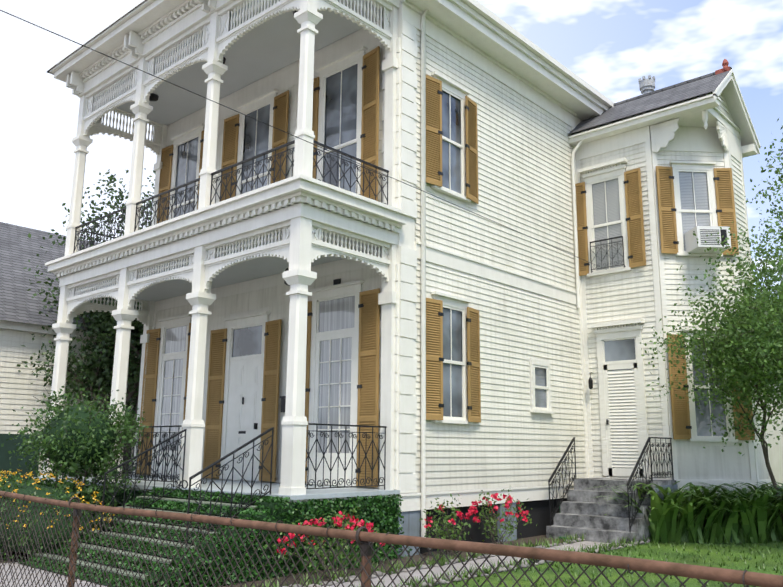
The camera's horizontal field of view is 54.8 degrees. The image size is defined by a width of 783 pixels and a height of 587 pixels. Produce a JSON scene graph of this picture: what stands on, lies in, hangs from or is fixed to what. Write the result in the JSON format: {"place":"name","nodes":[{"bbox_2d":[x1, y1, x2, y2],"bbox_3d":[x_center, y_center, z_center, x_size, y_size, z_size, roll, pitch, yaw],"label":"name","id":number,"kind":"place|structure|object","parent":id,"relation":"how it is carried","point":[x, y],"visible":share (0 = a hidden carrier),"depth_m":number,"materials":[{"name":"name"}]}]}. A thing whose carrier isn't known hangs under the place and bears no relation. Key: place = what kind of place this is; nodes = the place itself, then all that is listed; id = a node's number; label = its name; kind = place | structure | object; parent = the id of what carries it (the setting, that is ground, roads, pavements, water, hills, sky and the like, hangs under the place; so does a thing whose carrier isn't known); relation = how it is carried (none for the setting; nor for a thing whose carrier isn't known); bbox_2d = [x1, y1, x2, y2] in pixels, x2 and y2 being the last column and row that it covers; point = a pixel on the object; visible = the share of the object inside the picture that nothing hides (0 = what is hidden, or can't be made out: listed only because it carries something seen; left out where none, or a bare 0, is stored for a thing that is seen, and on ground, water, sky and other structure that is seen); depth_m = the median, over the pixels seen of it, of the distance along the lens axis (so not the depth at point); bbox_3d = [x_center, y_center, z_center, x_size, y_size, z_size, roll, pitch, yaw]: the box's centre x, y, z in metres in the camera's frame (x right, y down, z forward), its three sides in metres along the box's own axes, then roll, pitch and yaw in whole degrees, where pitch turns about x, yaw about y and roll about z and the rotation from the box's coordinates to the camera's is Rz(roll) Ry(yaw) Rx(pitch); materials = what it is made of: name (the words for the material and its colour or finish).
{"place":"outdoors","nodes":[
{"label":"outdoors","id":0,"kind":"place"},
{"bbox_2d":[0,561,106,586],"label":"path","id":1,"kind":"structure","parent":0,"point":[16,564],"depth_m":9.77,"materials":[{"name":"concrete"}]},
{"bbox_2d":[0,535,562,586],"bbox_3d":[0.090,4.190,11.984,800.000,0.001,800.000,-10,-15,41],"label":"ground","id":2,"kind":"structure","parent":0,"point":[290,579],"depth_m":11.46,"materials":[{"name":"grey concrete"}]},
{"bbox_2d":[0,434,40,483],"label":"boundary screen fence","id":3,"kind":"object","parent":2,"relation":"on","point":[5,455],"visible":0.2,"depth_m":17.25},
{"bbox_2d":[0,463,118,561],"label":"lantana leaves","id":4,"kind":"object","parent":2,"relation":"on","point":[31,488],"visible":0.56,"depth_m":11.30,"materials":[{"name":"green plant"}]},
{"bbox_2d":[1,382,151,513],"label":"shrub","id":5,"kind":"object","parent":2,"relation":"on","point":[75,439],"visible":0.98,"depth_m":12.60,"materials":[{"name":"green plant"}]},
{"bbox_2d":[17,168,155,470],"bbox_3d":[-7.052,1.145,20.463,5.618,9.338,5.547,5,-12,-21],"label":"tree","id":6,"kind":"object","parent":2,"relation":"on","point":[108,321],"visible":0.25,"depth_m":19.68,"materials":[{"name":"green plant"}]},
{"bbox_2d":[33,496,256,585],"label":"front steps","id":7,"kind":"structure","parent":2,"relation":"on","point":[169,526],"depth_m":10.58,"materials":[{"name":"concrete"}]},
{"bbox_2d":[54,65,739,547],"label":"wrought iron railings","id":8,"kind":"object","parent":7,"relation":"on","point":[166,449],"visible":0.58,"depth_m":12.91,"materials":[{"name":"black metal"}]},
{"bbox_2d":[19,482,412,586],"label":"ivy steps and porch","id":9,"kind":"structure","parent":2,"relation":"on","point":[381,512],"depth_m":10.43,"materials":[{"name":"green plant"}]},
{"bbox_2d":[263,501,385,580],"bbox_3d":[-0.867,3.241,9.902,0.973,1.021,1.916,-10,-15,41],"label":"rose bush","id":10,"kind":"object","parent":2,"relation":"on","point":[352,519],"visible":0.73,"depth_m":9.93,"materials":[{"name":"red plant"}]},
{"bbox_2d":[0,491,782,586],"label":"fence rail and posts","id":11,"kind":"object","parent":2,"relation":"on","point":[366,539],"visible":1,"depth_m":3.83,"materials":[{"name":"metal"}]},
{"bbox_2d":[0,320,782,485],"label":"neighbour house walls","id":12,"kind":"structure","parent":2,"relation":"on","point":[776,456],"depth_m":28.42,"materials":[{"name":"white paint"}]},
{"bbox_2d":[0,329,136,476],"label":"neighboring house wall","id":13,"kind":"structure","parent":12,"relation":"attached to","point":[18,390],"depth_m":19.21,"materials":[{"name":"paint"}]},
{"bbox_2d":[0,222,782,332],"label":"neighbour house roofs","id":14,"kind":"structure","parent":12,"relation":"on","point":[19,248],"depth_m":21.16,"materials":[{"name":"grey"}]},
{"bbox_2d":[419,494,471,555],"bbox_3d":[0.920,3.760,12.251,0.784,1.028,1.148,-4,-12,21],"label":"rose bush","id":15,"kind":"object","parent":2,"relation":"on","point":[445,521],"visible":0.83,"depth_m":12.23,"materials":[{"name":"green plant"}]},
{"bbox_2d":[397,502,516,556],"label":"foundation piers","id":16,"kind":"structure","parent":2,"relation":"on","point":[410,525],"depth_m":12.40,"materials":[{"name":"blue paint"}]},
{"bbox_2d":[141,0,771,511],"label":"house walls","id":17,"kind":"structure","parent":16,"relation":"on","point":[623,412],"depth_m":15.80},
{"bbox_2d":[47,0,145,74],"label":"house roof","id":18,"kind":"structure","parent":17,"relation":"on","point":[94,37],"depth_m":16.23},
{"bbox_2d":[34,475,399,499],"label":"porch floor","id":19,"kind":"structure","parent":17,"relation":"attached to","point":[330,493],"depth_m":12.15,"materials":[{"name":"paint"}]},
{"bbox_2d":[40,0,408,502],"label":"porch columns","id":20,"kind":"structure","parent":17,"relation":"attached to","point":[302,209],"depth_m":13.49,"materials":[{"name":"white wood"}]},
{"bbox_2d":[79,0,379,301],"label":"gallery ceilings","id":21,"kind":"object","parent":17,"relation":"attached to","point":[265,49],"visible":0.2,"depth_m":15.59,"materials":[{"name":"white wood"}]},
{"bbox_2d":[149,10,297,285],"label":"gallery lamps","id":22,"kind":"object","parent":21,"relation":"hanging from","point":[153,97],"visible":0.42,"depth_m":17.29,"materials":[{"name":"black metal"}]},
{"bbox_2d":[160,296,354,452],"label":"french windows","id":23,"kind":"structure","parent":17,"relation":"attached to","point":[336,314],"depth_m":13.72,"materials":[{"name":"grey glass"}]},
{"bbox_2d":[146,43,383,488],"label":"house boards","id":24,"kind":"object","parent":17,"relation":"attached to","point":[275,300],"visible":0.08,"depth_m":15.22,"materials":[{"name":"grey wood"}]},
{"bbox_2d":[0,10,606,269],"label":"overhead wire","id":25,"kind":"object","parent":17,"relation":"attached to","point":[265,123],"visible":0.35,"depth_m":9.96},
{"bbox_2d":[137,46,754,486],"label":"louvred shutters","id":26,"kind":"object","parent":17,"relation":"attached to","point":[369,336],"visible":0.58,"depth_m":14.94,"materials":[{"name":"brown wood"}]},
{"bbox_2d":[174,64,726,467],"bbox_3d":[0.859,-0.182,15.545,12.443,7.890,3.997,0,-12,2],"label":"dark window glass","id":27,"kind":"object","parent":17,"relation":"attached to","point":[247,341],"visible":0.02,"depth_m":14.83,"materials":[{"name":"grey glass"}]},
{"bbox_2d":[415,29,585,492],"bbox_3d":[2.389,-0.384,15.468,0.016,8.440,5.885,-10,-15,41],"label":"house siding","id":28,"kind":"object","parent":17,"relation":"attached to","point":[524,170],"visible":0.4,"depth_m":15.45,"materials":[{"name":"white wood"}]},
{"bbox_2d":[421,9,583,549],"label":"downpipes","id":29,"kind":"object","parent":17,"relation":"attached to","point":[423,266],"visible":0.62,"depth_m":13.47,"materials":[{"name":"white metal"}]},
{"bbox_2d":[407,0,613,128],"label":"roof eave","id":30,"kind":"object","parent":17,"relation":"attached to","point":[477,24],"visible":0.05,"depth_m":16.01,"materials":[{"name":"white wood"}]},
{"bbox_2d":[568,67,731,133],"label":"wing roof","id":31,"kind":"structure","parent":17,"relation":"on","point":[700,85],"depth_m":17.57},
{"bbox_2d":[715,59,729,74],"bbox_3d":[7.553,-5.171,17.222,0.320,0.330,0.160,-10,-15,41],"label":"roof finial","id":32,"kind":"object","parent":31,"relation":"on","point":[725,63],"visible":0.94,"depth_m":17.15,"materials":[{"name":"ceramic"}]},
{"bbox_2d":[592,172,709,270],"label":"window blinds","id":33,"kind":"object","parent":17,"relation":"attached to","point":[686,197],"depth_m":17.34,"materials":[{"name":"white plastic"}]},
{"bbox_2d":[580,92,768,479],"bbox_3d":[6.262,-0.468,16.637,3.698,8.860,1.714,-1,-12,7],"label":"wing siding","id":34,"kind":"object","parent":17,"relation":"attached to","point":[621,296],"visible":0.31,"depth_m":16.61,"materials":[{"name":"white wood"}]},
{"bbox_2d":[684,226,730,253],"bbox_3d":[6.860,-1.150,16.422,0.640,0.460,0.720,-75,-76,78],"label":"window air conditioner","id":35,"kind":"object","parent":17,"relation":"attached to","point":[692,245],"depth_m":16.14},
{"bbox_2d":[282,538,651,586],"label":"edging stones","id":36,"kind":"object","parent":2,"relation":"on","point":[441,581],"visible":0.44,"depth_m":10.57,"materials":[{"name":"grey stone"}]},
{"bbox_2d":[420,498,566,552],"bbox_3d":[2.017,5.382,20.101,7.980,0.960,19.250,-10,-15,41],"label":"foundation","id":37,"kind":"object","parent":2,"relation":"on","point":[539,512],"depth_m":14.02,"materials":[{"name":"black"}]},
{"bbox_2d":[464,488,537,544],"bbox_3d":[1.813,3.923,13.251,1.001,1.074,1.623,-10,-15,41],"label":"rose bush","id":38,"kind":"object","parent":2,"relation":"on","point":[507,505],"visible":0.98,"depth_m":13.23,"materials":[{"name":"red plant"}]},
{"bbox_2d":[590,93,735,477],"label":"wing body walls","id":39,"kind":"structure","parent":2,"relation":"on","point":[693,120],"depth_m":16.82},
{"bbox_2d":[0,0,782,296],"label":"sky","id":40,"kind":"structure","parent":0,"point":[610,45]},
{"bbox_2d":[321,541,618,586],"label":"walkway","id":41,"kind":"structure","parent":0,"point":[386,580],"depth_m":10.88,"materials":[{"name":"concrete"}]},
{"bbox_2d":[435,540,782,586],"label":"lawn","id":42,"kind":"structure","parent":0,"point":[650,577],"depth_m":11.18,"materials":[{"name":"green plant"}]},
{"bbox_2d":[242,533,782,586],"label":"grass tufts","id":43,"kind":"object","parent":42,"relation":"on","point":[442,560],"visible":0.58,"depth_m":11.11,"materials":[{"name":"green plant"}]},
{"bbox_2d":[591,481,782,542],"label":"leafy plants","id":44,"kind":"object","parent":42,"relation":"on","point":[751,516],"visible":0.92,"depth_m":14.28,"materials":[{"name":"green plant"}]},
{"bbox_2d":[640,139,782,521],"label":"foliage","id":45,"kind":"object","parent":42,"relation":"on","point":[746,349],"visible":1,"depth_m":13.91,"materials":[{"name":"green plant"}]},
{"bbox_2d":[760,118,782,307],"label":"tree","id":46,"kind":"object","parent":42,"relation":"on","point":[776,172],"visible":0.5,"depth_m":21.52,"materials":[{"name":"green plant"}]},
{"bbox_2d":[546,478,676,543],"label":"steps","id":47,"kind":"structure","parent":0,"point":[583,510],"depth_m":14.80,"materials":[{"name":"grey concrete"}]},
{"bbox_2d":[655,484,737,503],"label":"foundation wall","id":48,"kind":"structure","parent":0,"point":[661,495],"depth_m":15.12,"materials":[{"name":"grey concrete"}]}
]}

